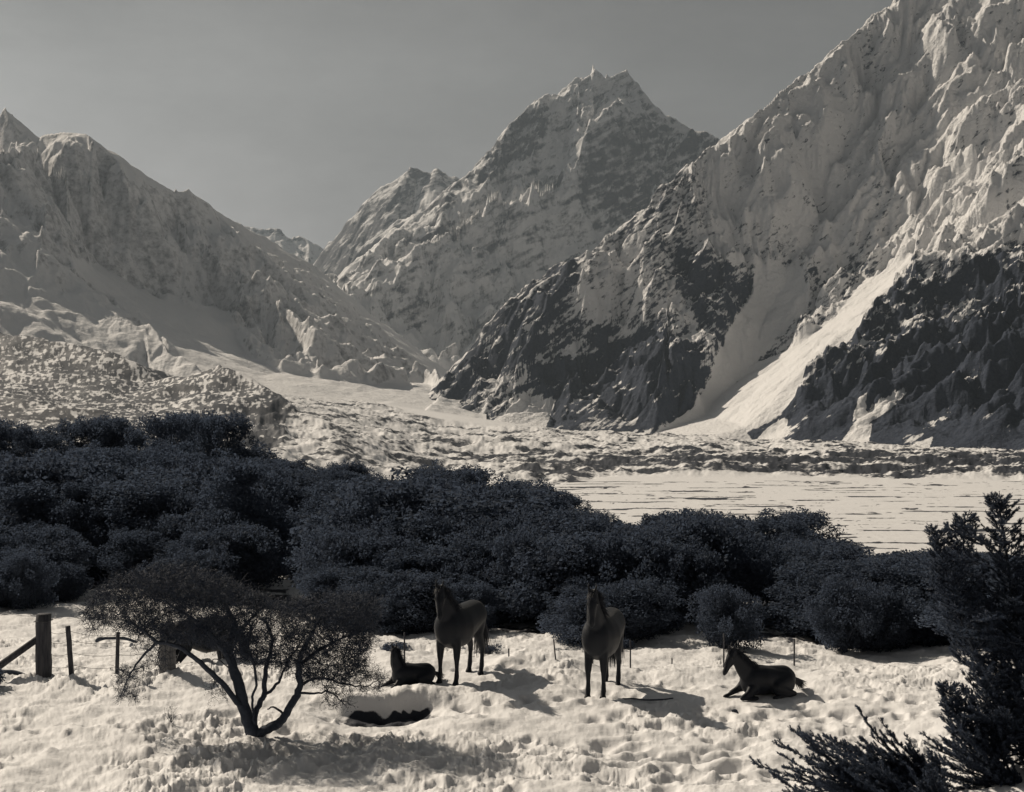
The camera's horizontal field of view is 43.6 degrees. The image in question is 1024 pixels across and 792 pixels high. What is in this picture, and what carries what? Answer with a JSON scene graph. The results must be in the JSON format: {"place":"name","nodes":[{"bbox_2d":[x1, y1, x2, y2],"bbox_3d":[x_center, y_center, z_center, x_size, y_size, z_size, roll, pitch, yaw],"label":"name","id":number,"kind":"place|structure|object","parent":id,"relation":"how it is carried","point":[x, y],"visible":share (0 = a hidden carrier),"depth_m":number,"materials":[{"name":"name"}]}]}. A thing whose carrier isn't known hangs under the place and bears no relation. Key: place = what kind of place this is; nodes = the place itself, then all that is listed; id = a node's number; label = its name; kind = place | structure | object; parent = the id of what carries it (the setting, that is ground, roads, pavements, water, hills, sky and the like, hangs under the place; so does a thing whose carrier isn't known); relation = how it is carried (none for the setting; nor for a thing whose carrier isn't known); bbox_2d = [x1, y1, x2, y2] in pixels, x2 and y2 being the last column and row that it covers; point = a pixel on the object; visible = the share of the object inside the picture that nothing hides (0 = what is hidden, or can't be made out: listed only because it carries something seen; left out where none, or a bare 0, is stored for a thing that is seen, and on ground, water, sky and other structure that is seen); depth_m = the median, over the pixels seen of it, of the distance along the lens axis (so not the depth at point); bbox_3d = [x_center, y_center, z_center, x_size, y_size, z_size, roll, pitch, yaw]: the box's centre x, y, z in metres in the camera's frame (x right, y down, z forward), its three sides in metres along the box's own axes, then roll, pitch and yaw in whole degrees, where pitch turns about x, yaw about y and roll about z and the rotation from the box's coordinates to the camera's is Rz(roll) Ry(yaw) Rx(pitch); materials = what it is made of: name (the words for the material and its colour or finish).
{"place":"outdoors","nodes":[
{"label":"outdoors","id":0,"kind":"place"},
{"bbox_2d":[0,108,485,418],"bbox_3d":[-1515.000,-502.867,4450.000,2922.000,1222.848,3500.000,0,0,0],"label":"mountain","id":1,"kind":"structure","parent":0,"point":[102,247],"depth_m":4201.08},
{"bbox_2d":[222,214,323,264],"bbox_3d":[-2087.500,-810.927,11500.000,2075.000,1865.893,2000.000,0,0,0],"label":"mountain","id":2,"kind":"structure","parent":0,"point":[308,251],"depth_m":11697.27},
{"bbox_2d":[313,167,459,275],"bbox_3d":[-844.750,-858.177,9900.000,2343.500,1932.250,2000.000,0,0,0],"label":"mountain","id":3,"kind":"structure","parent":0,"point":[380,214],"depth_m":9979.59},
{"bbox_2d":[0,0,892,248],"label":"sky","id":4,"kind":"structure","parent":0,"point":[288,116],"materials":[{"name":"grey"}]},
{"bbox_2d":[0,332,1023,791],"bbox_3d":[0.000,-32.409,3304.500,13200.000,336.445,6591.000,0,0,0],"label":"ground","id":5,"kind":"structure","parent":0,"point":[526,716],"depth_m":25.48,"materials":[{"name":"white snow"}]},
{"bbox_2d":[0,544,27,607],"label":"scrub bush","id":6,"kind":"object","parent":5,"relation":"on","point":[4,601],"visible":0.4,"depth_m":39.38,"materials":[{"name":"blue plant"}]},
{"bbox_2d":[0,417,33,455],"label":"bush","id":7,"kind":"object","parent":5,"relation":"on","point":[19,435],"visible":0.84,"depth_m":103.27,"materials":[{"name":"blue plant"}]},
{"bbox_2d":[0,499,45,541],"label":"scrub bush","id":8,"kind":"object","parent":5,"relation":"on","point":[13,518],"visible":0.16,"depth_m":46.77,"materials":[{"name":"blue plant"}]},
{"bbox_2d":[0,613,53,677],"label":"strainer post","id":9,"kind":"object","parent":5,"relation":"on","point":[41,640],"visible":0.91,"depth_m":25.16,"materials":[{"name":"brown wood"}]},
{"bbox_2d":[0,551,61,610],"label":"scrub bush","id":10,"kind":"object","parent":5,"relation":"on","point":[33,589],"visible":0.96,"depth_m":39.00,"materials":[{"name":"blue plant"}]},
{"bbox_2d":[0,426,84,461],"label":"bush","id":11,"kind":"object","parent":5,"relation":"on","point":[41,440],"visible":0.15,"depth_m":103.65,"materials":[{"name":"blue plant"}]},
{"bbox_2d":[0,475,85,523],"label":"scrub bush","id":12,"kind":"object","parent":5,"relation":"on","point":[17,493],"visible":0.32,"depth_m":47.67,"materials":[{"name":"blue plant"}]},
{"bbox_2d":[0,449,104,504],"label":"bush","id":13,"kind":"object","parent":5,"relation":"on","point":[47,468],"visible":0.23,"depth_m":49.81,"materials":[{"name":"blue plant"}]},
{"bbox_2d":[15,524,94,569],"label":"scrub bush","id":14,"kind":"object","parent":5,"relation":"on","point":[44,534],"visible":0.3,"depth_m":43.76,"materials":[{"name":"blue plant"}]},
{"bbox_2d":[32,497,101,554],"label":"scrub bush","id":15,"kind":"object","parent":5,"relation":"on","point":[67,511],"visible":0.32,"depth_m":47.09,"materials":[{"name":"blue plant"}]},
{"bbox_2d":[42,560,93,602],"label":"scrub bush","id":16,"kind":"object","parent":5,"relation":"on","point":[72,584],"visible":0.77,"depth_m":41.16,"materials":[{"name":"blue plant"}]},
{"bbox_2d":[25,536,110,576],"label":"scrub bush","id":17,"kind":"object","parent":5,"relation":"on","point":[63,553],"visible":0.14,"depth_m":42.93,"materials":[{"name":"blue plant"}]},
{"bbox_2d":[34,418,103,456],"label":"bush","id":18,"kind":"object","parent":5,"relation":"on","point":[63,428],"visible":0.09,"depth_m":106.72,"materials":[{"name":"blue plant"}]},
{"bbox_2d":[30,444,154,482],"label":"bush","id":19,"kind":"object","parent":5,"relation":"on","point":[109,466],"visible":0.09,"depth_m":58.12,"materials":[{"name":"blue plant"}]},
{"bbox_2d":[66,525,118,581],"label":"scrub bush","id":20,"kind":"object","parent":5,"relation":"on","point":[95,573],"visible":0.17,"depth_m":46.79,"materials":[{"name":"blue plant"}]},
{"bbox_2d":[58,413,144,456],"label":"bush","id":21,"kind":"object","parent":5,"relation":"on","point":[107,428],"visible":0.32,"depth_m":105.26,"materials":[{"name":"black plant"}]},
{"bbox_2d":[63,445,140,474],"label":"bush","id":22,"kind":"object","parent":5,"relation":"on","point":[120,455],"visible":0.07,"depth_m":76.79,"materials":[{"name":"blue plant"}]},
{"bbox_2d":[73,521,148,580],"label":"scrub bush","id":23,"kind":"object","parent":5,"relation":"on","point":[101,528],"visible":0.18,"depth_m":46.99,"materials":[{"name":"blue plant"}]},
{"bbox_2d":[59,476,184,553],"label":"bush","id":24,"kind":"object","parent":5,"relation":"on","point":[110,494],"visible":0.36,"depth_m":48.72,"materials":[{"name":"black plant"}]},
{"bbox_2d":[97,526,163,584],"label":"scrub bush","id":25,"kind":"object","parent":5,"relation":"on","point":[127,537],"visible":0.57,"depth_m":45.42,"materials":[{"name":"blue plant"}]},
{"bbox_2d":[107,537,184,586],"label":"scrub bush","id":26,"kind":"object","parent":5,"relation":"on","point":[159,548],"visible":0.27,"depth_m":45.12,"materials":[{"name":"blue plant"}]},
{"bbox_2d":[121,410,202,468],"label":"bush","id":27,"kind":"object","parent":5,"relation":"on","point":[171,427],"visible":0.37,"depth_m":96.24,"materials":[{"name":"black plant"}]},
{"bbox_2d":[135,440,211,476],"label":"bush","id":28,"kind":"object","parent":5,"relation":"on","point":[165,460],"visible":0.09,"depth_m":67.43,"materials":[{"name":"blue plant"}]},
{"bbox_2d":[151,490,204,517],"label":"scrub bush","id":29,"kind":"object","parent":5,"relation":"on","point":[175,506],"visible":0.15,"depth_m":48.59,"materials":[{"name":"blue plant"}]},
{"bbox_2d":[116,464,259,526],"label":"bush","id":30,"kind":"object","parent":5,"relation":"on","point":[186,484],"visible":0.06,"depth_m":51.39,"materials":[{"name":"blue plant"}]},
{"bbox_2d":[160,531,215,559],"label":"scrub bush","id":31,"kind":"object","parent":5,"relation":"on","point":[192,540],"visible":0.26,"depth_m":44.12,"materials":[{"name":"blue plant"}]},
{"bbox_2d":[161,445,225,481],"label":"bush","id":32,"kind":"object","parent":5,"relation":"on","point":[202,468],"visible":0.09,"depth_m":58.99,"materials":[{"name":"blue plant"}]},
{"bbox_2d":[155,618,245,664],"bbox_3d":[-6.522,5.364,27.223,2.157,1.378,0.612,0,0,-35],"label":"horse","id":33,"kind":"object","parent":5,"relation":"on","point":[181,656],"visible":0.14,"depth_m":26.91},
{"bbox_2d":[169,544,256,602],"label":"scrub bush","id":34,"kind":"object","parent":5,"relation":"on","point":[205,556],"visible":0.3,"depth_m":41.69,"materials":[{"name":"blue plant"}]},
{"bbox_2d":[180,504,256,549],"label":"scrub bush","id":35,"kind":"object","parent":5,"relation":"on","point":[210,518],"visible":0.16,"depth_m":45.44,"materials":[{"name":"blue plant"}]},
{"bbox_2d":[183,410,258,462],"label":"bush","id":36,"kind":"object","parent":5,"relation":"on","point":[216,430],"visible":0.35,"depth_m":99.77,"materials":[{"name":"black plant"}]},
{"bbox_2d":[157,508,300,584],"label":"scrub bush","id":37,"kind":"object","parent":5,"relation":"on","point":[179,518],"visible":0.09,"depth_m":46.23,"materials":[{"name":"blue plant"}]},
{"bbox_2d":[173,520,294,598],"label":"scrub bush","id":38,"kind":"object","parent":5,"relation":"on","point":[238,541],"visible":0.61,"depth_m":42.93,"materials":[{"name":"blue plant"}]},
{"bbox_2d":[75,554,394,737],"bbox_3d":[-4.648,4.164,21.296,5.401,3.155,1.948,0,0,0],"label":"twiggy tree","id":39,"kind":"object","parent":5,"relation":"on","point":[226,646],"visible":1,"depth_m":21.04,"materials":[{"name":"black plant"}]},
{"bbox_2d":[197,483,281,555],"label":"scrub bush","id":40,"kind":"object","parent":5,"relation":"on","point":[249,492],"visible":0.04,"depth_m":48.72,"materials":[{"name":"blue plant"}]},
{"bbox_2d":[187,448,299,571],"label":"bush","id":41,"kind":"object","parent":5,"relation":"on","point":[230,475],"visible":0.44,"depth_m":47.15,"materials":[{"name":"black plant"}]},
{"bbox_2d":[253,470,301,519],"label":"bush","id":42,"kind":"object","parent":5,"relation":"on","point":[288,486],"visible":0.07,"depth_m":58.45,"materials":[{"name":"blue plant"}]},
{"bbox_2d":[282,485,324,523],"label":"bush","id":43,"kind":"object","parent":5,"relation":"on","point":[305,493],"visible":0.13,"depth_m":65.23,"materials":[{"name":"blue plant"}]},
{"bbox_2d":[297,564,360,613],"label":"scrub bush","id":44,"kind":"object","parent":5,"relation":"on","point":[315,573],"visible":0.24,"depth_m":36.76,"materials":[{"name":"blue plant"}]},
{"bbox_2d":[288,522,375,600],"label":"scrub bush","id":45,"kind":"object","parent":5,"relation":"on","point":[335,548],"visible":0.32,"depth_m":38.20,"materials":[{"name":"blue plant"}]},
{"bbox_2d":[298,476,370,525],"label":"bush","id":46,"kind":"object","parent":5,"relation":"on","point":[320,489],"visible":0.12,"depth_m":60.49,"materials":[{"name":"blue plant"}]},
{"bbox_2d":[282,523,402,570],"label":"scrub bush","id":47,"kind":"object","parent":5,"relation":"on","point":[333,530],"visible":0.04,"depth_m":39.88,"materials":[{"name":"blue plant"}]},
{"bbox_2d":[321,579,390,630],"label":"scrub bush","id":48,"kind":"object","parent":5,"relation":"on","point":[363,585],"visible":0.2,"depth_m":34.44,"materials":[{"name":"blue plant"}]},
{"bbox_2d":[306,561,413,622],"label":"scrub bush","id":49,"kind":"object","parent":5,"relation":"on","point":[356,574],"visible":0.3,"depth_m":36.27,"materials":[{"name":"blue plant"}]},
{"bbox_2d":[286,465,465,568],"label":"bush","id":50,"kind":"object","parent":5,"relation":"on","point":[409,488],"visible":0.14,"depth_m":42.77,"materials":[{"name":"black plant"}]},
{"bbox_2d":[331,525,425,583],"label":"scrub bush","id":51,"kind":"object","parent":5,"relation":"on","point":[390,542],"visible":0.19,"depth_m":37.87,"materials":[{"name":"blue plant"}]},
{"bbox_2d":[338,493,429,532],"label":"scrub bush","id":52,"kind":"object","parent":5,"relation":"on","point":[404,509],"visible":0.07,"depth_m":42.09,"materials":[{"name":"blue plant"}]},
{"bbox_2d":[350,592,431,635],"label":"scrub bush","id":53,"kind":"object","parent":5,"relation":"on","point":[390,624],"visible":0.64,"depth_m":33.68,"materials":[{"name":"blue plant"}]},
{"bbox_2d":[356,515,448,554],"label":"scrub bush","id":54,"kind":"object","parent":5,"relation":"on","point":[401,529],"visible":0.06,"depth_m":40.10,"materials":[{"name":"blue plant"}]},
{"bbox_2d":[381,643,444,687],"bbox_3d":[-1.870,5.153,24.658,1.398,0.905,0.573,0,0,-34],"label":"horse","id":55,"kind":"object","parent":5,"relation":"on","point":[404,672],"visible":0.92,"depth_m":24.41},
{"bbox_2d":[359,544,468,591],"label":"scrub bush","id":56,"kind":"object","parent":5,"relation":"on","point":[395,557],"visible":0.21,"depth_m":37.01,"materials":[{"name":"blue plant"}]},
{"bbox_2d":[371,568,473,634],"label":"scrub bush","id":57,"kind":"object","parent":5,"relation":"on","point":[415,587],"visible":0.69,"depth_m":34.07,"materials":[{"name":"blue plant"}]},
{"bbox_2d":[394,504,495,559],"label":"scrub bush","id":58,"kind":"object","parent":5,"relation":"on","point":[440,528],"visible":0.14,"depth_m":39.33,"materials":[{"name":"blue plant"}]},
{"bbox_2d":[425,549,485,596],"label":"scrub bush","id":59,"kind":"object","parent":5,"relation":"on","point":[455,566],"visible":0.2,"depth_m":36.54,"materials":[{"name":"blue plant"}]},
{"bbox_2d":[412,463,507,487],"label":"bush","id":60,"kind":"object","parent":5,"relation":"on","point":[465,474],"visible":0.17,"depth_m":84.44,"materials":[{"name":"blue plant"}]},
{"bbox_2d":[434,580,491,685],"bbox_3d":[-1.009,4.535,25.241,0.683,2.098,2.209,0,0,25],"label":"horse","id":61,"kind":"object","parent":5,"relation":"on","point":[457,626],"visible":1,"depth_m":24.75},
{"bbox_2d":[424,532,502,580],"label":"scrub bush","id":62,"kind":"object","parent":5,"relation":"on","point":[459,542],"visible":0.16,"depth_m":37.41,"materials":[{"name":"blue plant"}]},
{"bbox_2d":[434,574,505,629],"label":"scrub bush","id":63,"kind":"object","parent":5,"relation":"on","point":[467,591],"visible":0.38,"depth_m":34.08,"materials":[{"name":"blue plant"}]},
{"bbox_2d":[372,480,582,558],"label":"bush","id":64,"kind":"object","parent":5,"relation":"on","point":[480,507],"visible":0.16,"depth_m":40.97,"materials":[{"name":"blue plant"}]},
{"bbox_2d":[453,475,516,521],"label":"scrub bush","id":65,"kind":"object","parent":5,"relation":"on","point":[489,495],"visible":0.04,"depth_m":42.43,"materials":[{"name":"blue plant"}]},
{"bbox_2d":[453,515,524,562],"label":"scrub bush","id":66,"kind":"object","parent":5,"relation":"on","point":[477,530],"visible":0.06,"depth_m":38.54,"materials":[{"name":"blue plant"}]},
{"bbox_2d":[452,565,543,629],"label":"scrub bush","id":67,"kind":"object","parent":5,"relation":"on","point":[491,577],"visible":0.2,"depth_m":35.69,"materials":[{"name":"blue plant"}]},
{"bbox_2d":[476,523,559,623],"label":"scrub bush","id":68,"kind":"object","parent":5,"relation":"on","point":[513,540],"visible":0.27,"depth_m":35.88,"materials":[{"name":"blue plant"}]},
{"bbox_2d":[467,482,582,515],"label":"bush","id":69,"kind":"object","parent":5,"relation":"on","point":[557,503],"visible":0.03,"depth_m":48.63,"materials":[{"name":"blue plant"}]},
{"bbox_2d":[487,500,584,558],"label":"scrub bush","id":70,"kind":"object","parent":5,"relation":"on","point":[539,516],"visible":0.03,"depth_m":39.09,"materials":[{"name":"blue plant"}]},
{"bbox_2d":[496,530,628,622],"bbox_3d":[1.560,5.712,35.837,4.287,3.953,4.670,0,0,4],"label":"scrub bush","id":71,"kind":"object","parent":5,"relation":"on","point":[563,554],"visible":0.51,"depth_m":34.58,"materials":[{"name":"black plant"}]},
{"bbox_2d":[511,507,623,576],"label":"bush","id":72,"kind":"object","parent":5,"relation":"on","point":[586,525],"visible":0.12,"depth_m":38.02,"materials":[{"name":"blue plant"}]},
{"bbox_2d":[536,576,616,624],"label":"scrub bush","id":73,"kind":"object","parent":5,"relation":"on","point":[574,588],"visible":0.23,"depth_m":33.45,"materials":[{"name":"blue plant"}]},
{"bbox_2d":[535,591,641,647],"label":"scrub bush","id":74,"kind":"object","parent":5,"relation":"on","point":[568,630],"visible":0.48,"depth_m":30.98,"materials":[{"name":"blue plant"}]},
{"bbox_2d":[582,584,624,698],"bbox_3d":[1.760,4.560,24.461,0.708,2.206,2.237,0,0,18],"label":"horse","id":75,"kind":"object","parent":5,"relation":"on","point":[602,634],"visible":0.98,"depth_m":23.82},
{"bbox_2d":[567,530,699,629],"bbox_3d":[3.293,5.615,34.429,3.258,4.021,3.890,0,0,30],"label":"scrub bush","id":76,"kind":"object","parent":5,"relation":"on","point":[643,565],"visible":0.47,"depth_m":34.33,"materials":[{"name":"black plant"}]},
{"bbox_2d":[585,575,686,642],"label":"scrub bush","id":77,"kind":"object","parent":5,"relation":"on","point":[640,618],"visible":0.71,"depth_m":31.23,"materials":[{"name":"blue plant"}]},
{"bbox_2d":[616,577,690,634],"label":"scrub bush","id":78,"kind":"object","parent":5,"relation":"on","point":[677,624],"visible":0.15,"depth_m":32.54,"materials":[{"name":"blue plant"}]},
{"bbox_2d":[651,534,732,623],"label":"scrub bush","id":79,"kind":"object","parent":5,"relation":"on","point":[699,556],"visible":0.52,"depth_m":34.43,"materials":[{"name":"blue plant"}]},
{"bbox_2d":[622,519,768,614],"bbox_3d":[5.091,5.355,36.253,4.507,3.650,3.423,0,0,14],"label":"bush","id":80,"kind":"object","parent":5,"relation":"on","point":[749,587],"visible":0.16,"depth_m":35.75,"materials":[{"name":"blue plant"}]},
{"bbox_2d":[644,508,769,616],"bbox_3d":[5.595,5.756,37.964,4.481,4.750,4.856,0,0,-2],"label":"scrub bush","id":81,"kind":"object","parent":5,"relation":"on","point":[683,515],"visible":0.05,"depth_m":38.05,"materials":[{"name":"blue plant"}]},
{"bbox_2d":[661,510,778,596],"bbox_3d":[5.611,5.504,36.871,3.942,4.695,4.259,0,0,2],"label":"scrub bush","id":82,"kind":"object","parent":5,"relation":"on","point":[713,530],"visible":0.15,"depth_m":36.08,"materials":[{"name":"blue plant"}]},
{"bbox_2d":[685,582,768,649],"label":"scrub bush","id":83,"kind":"object","parent":5,"relation":"on","point":[726,616],"visible":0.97,"depth_m":30.03,"materials":[{"name":"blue plant"}]},
{"bbox_2d":[723,641,806,700],"bbox_3d":[4.770,5.103,24.026,1.954,1.107,0.747,0,0,-26],"label":"horse","id":84,"kind":"object","parent":5,"relation":"on","point":[779,681],"visible":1,"depth_m":23.74},
{"bbox_2d":[742,507,820,557],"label":"bush","id":85,"kind":"object","parent":5,"relation":"on","point":[766,525],"visible":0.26,"depth_m":53.59,"materials":[{"name":"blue plant"}]},
{"bbox_2d":[746,507,852,543],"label":"bush","id":86,"kind":"object","parent":5,"relation":"on","point":[813,520],"visible":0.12,"depth_m":59.62,"materials":[{"name":"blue plant"}]},
{"bbox_2d":[743,537,876,619],"bbox_3d":[8.740,6.007,37.484,4.327,3.621,4.289,0,0,-6],"label":"scrub bush","id":87,"kind":"object","parent":5,"relation":"on","point":[856,548],"visible":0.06,"depth_m":37.53,"materials":[{"name":"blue plant"}]},
{"bbox_2d":[761,537,864,609],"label":"scrub bush","id":88,"kind":"object","parent":5,"relation":"on","point":[811,551],"visible":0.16,"depth_m":36.15,"materials":[{"name":"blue plant"}]},
{"bbox_2d":[759,550,871,639],"bbox_3d":[8.148,5.648,33.617,3.577,3.030,3.742,0,0,9],"label":"bush","id":89,"kind":"object","parent":5,"relation":"on","point":[801,566],"visible":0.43,"depth_m":33.56,"materials":[{"name":"blue plant"}]},
{"bbox_2d":[777,565,876,646],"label":"scrub bush","id":90,"kind":"object","parent":5,"relation":"on","point":[815,582],"visible":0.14,"depth_m":32.68,"materials":[{"name":"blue plant"}]},
{"bbox_2d":[802,574,885,653],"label":"scrub bush","id":91,"kind":"object","parent":5,"relation":"on","point":[834,628],"visible":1,"depth_m":30.00,"materials":[{"name":"black plant"}]},
{"bbox_2d":[748,724,953,791],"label":"conifer bough","id":92,"kind":"object","parent":5,"relation":"on","point":[875,778],"visible":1,"depth_m":16.58,"materials":[{"name":"black plant"}]},
{"bbox_2d":[807,703,948,785],"bbox_3d":[4.914,4.822,17.163,1.916,1.333,1.392,0,0,0],"label":"conifer bough","id":93,"kind":"object","parent":5,"relation":"on","point":[896,759],"visible":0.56,"depth_m":17.18,"materials":[{"name":"black plant"}]},
{"bbox_2d":[848,583,920,652],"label":"scrub bush","id":94,"kind":"object","parent":5,"relation":"on","point":[879,640],"visible":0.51,"depth_m":30.44,"materials":[{"name":"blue plant"}]},
{"bbox_2d":[858,588,943,649],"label":"scrub bush","id":95,"kind":"object","parent":5,"relation":"on","point":[924,636],"visible":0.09,"depth_m":31.03,"materials":[{"name":"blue plant"}]},
{"bbox_2d":[853,553,982,646],"bbox_3d":[10.333,5.492,32.186,3.205,3.004,4.389,0,0,-6],"label":"bush","id":96,"kind":"object","parent":5,"relation":"on","point":[900,568],"visible":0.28,"depth_m":31.69,"materials":[{"name":"blue plant"}]},
{"bbox_2d":[911,491,1023,726],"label":"conifer tree","id":97,"kind":"object","parent":5,"relation":"on","point":[989,634],"visible":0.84,"depth_m":18.13,"materials":[{"name":"black plant"}]},
{"bbox_2d":[913,554,1023,651],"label":"bush","id":98,"kind":"object","parent":5,"relation":"on","point":[938,616],"visible":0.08,"depth_m":28.05,"materials":[{"name":"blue plant"}]},
{"bbox_2d":[934,648,1023,764],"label":"young conifer","id":99,"kind":"object","parent":5,"relation":"on","point":[997,710],"visible":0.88,"depth_m":17.52,"materials":[{"name":"black plant"}]},
{"bbox_2d":[899,718,1022,791],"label":"conifer bough","id":100,"kind":"object","parent":99,"relation":"attached to","point":[991,769],"visible":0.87,"depth_m":17.09,"materials":[{"name":"black plant"}]},
{"bbox_2d":[325,66,719,370],"bbox_3d":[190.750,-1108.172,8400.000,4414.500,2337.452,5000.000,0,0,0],"label":"mountain","id":101,"kind":"structure","parent":0,"point":[576,167],"depth_m":7786.39,"materials":[{"name":"grey stone"}]},
{"bbox_2d":[428,0,1023,449],"bbox_3d":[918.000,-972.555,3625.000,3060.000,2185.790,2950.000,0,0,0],"label":"mountain","id":102,"kind":"structure","parent":0,"point":[830,246],"depth_m":3752.40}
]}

